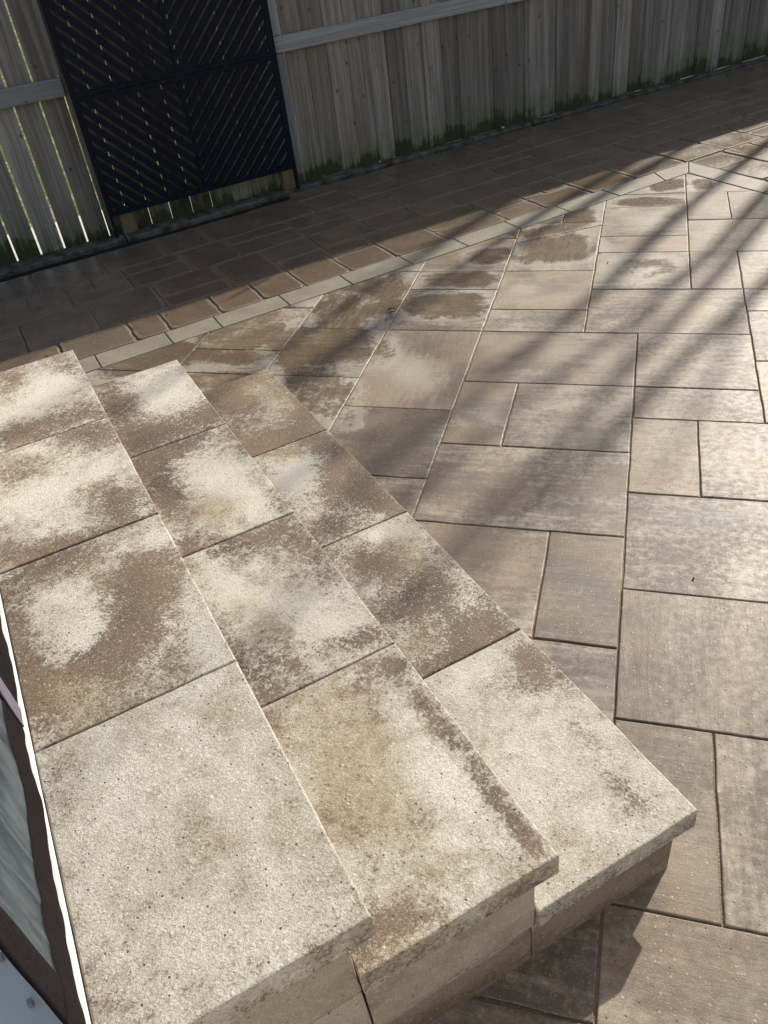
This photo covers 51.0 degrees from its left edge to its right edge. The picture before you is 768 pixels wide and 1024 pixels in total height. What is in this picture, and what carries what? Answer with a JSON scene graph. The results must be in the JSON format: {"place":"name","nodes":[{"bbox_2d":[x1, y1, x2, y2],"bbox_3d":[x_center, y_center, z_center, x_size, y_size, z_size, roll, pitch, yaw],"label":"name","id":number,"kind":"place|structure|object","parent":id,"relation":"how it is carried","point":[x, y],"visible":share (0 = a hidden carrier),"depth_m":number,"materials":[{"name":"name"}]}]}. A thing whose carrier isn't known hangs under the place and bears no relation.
{"place":"outdoors","nodes":[
{"label":"outdoors","id":0,"kind":"place"},
{"bbox_2d":[7,192,211,260],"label":"path","id":1,"kind":"structure","parent":0,"point":[38,245],"depth_m":5.44,"materials":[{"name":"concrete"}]},
{"bbox_2d":[0,0,295,234],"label":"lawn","id":2,"kind":"structure","parent":0,"point":[37,172],"depth_m":7.49,"materials":[{"name":"green plant"}]},
{"bbox_2d":[0,55,765,282],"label":"soil strip","id":3,"kind":"object","parent":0,"point":[127,244],"depth_m":5.15,"materials":[{"name":"brown soil"}]},
{"bbox_2d":[0,0,767,265],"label":"wooden fence","id":4,"kind":"object","parent":3,"relation":"on","point":[366,82],"visible":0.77,"depth_m":5.50,"materials":[{"name":"grey wood"}]},
{"bbox_2d":[0,55,767,278],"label":"garden edging","id":5,"kind":"object","parent":3,"relation":"on","point":[46,259],"visible":0.88,"depth_m":5.54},
{"bbox_2d":[115,205,138,233],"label":"wood block","id":6,"kind":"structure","parent":5,"relation":"on","point":[127,222],"depth_m":5.14,"materials":[{"name":"brown wood"}]},
{"bbox_2d":[39,0,299,237],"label":"privacy screen","id":7,"kind":"object","parent":5,"relation":"on","point":[62,53],"visible":0.98,"depth_m":4.90,"materials":[{"name":"black paint"}]},
{"bbox_2d":[278,164,295,189],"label":"wood block","id":8,"kind":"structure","parent":5,"relation":"on","point":[287,178],"depth_m":5.51,"materials":[{"name":"brown wood"}]},
{"bbox_2d":[0,60,767,371],"bbox_3d":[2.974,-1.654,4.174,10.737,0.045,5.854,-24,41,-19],"label":"old flagstone paving","id":9,"kind":"structure","parent":0,"point":[45,328],"depth_m":4.88,"materials":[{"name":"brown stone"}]},
{"bbox_2d":[86,174,767,1023],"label":"patio paving","id":10,"kind":"structure","parent":0,"point":[560,464],"depth_m":2.67,"materials":[{"name":"beige stone"}]},
{"bbox_2d":[0,350,697,1023],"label":"stone steps","id":11,"kind":"structure","parent":10,"relation":"on","point":[324,728],"depth_m":1.53,"materials":[{"name":"stone"}]},
{"bbox_2d":[94,162,767,1023],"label":"bedding sand","id":12,"kind":"structure","parent":0,"point":[606,648],"depth_m":2.15,"materials":[{"name":"sand"}]},
{"bbox_2d":[78,162,767,373],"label":"paving border","id":13,"kind":"object","parent":12,"relation":"on","point":[175,336],"visible":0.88,"depth_m":4.27,"materials":[{"name":"concrete"}]},
{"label":"house wall","id":14,"kind":"object","parent":12,"relation":"on","visible":0},
{"bbox_2d":[0,590,92,1023],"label":"door sill","id":15,"kind":"structure","parent":14,"relation":"attached to","point":[22,1001],"depth_m":1.15,"materials":[{"name":"white plastic"}]},
{"bbox_2d":[0,616,85,1023],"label":"fly screen","id":16,"kind":"object","parent":15,"relation":"hanging from","point":[54,987],"visible":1,"depth_m":1.09,"materials":[{"name":"grey metal"}]}
]}

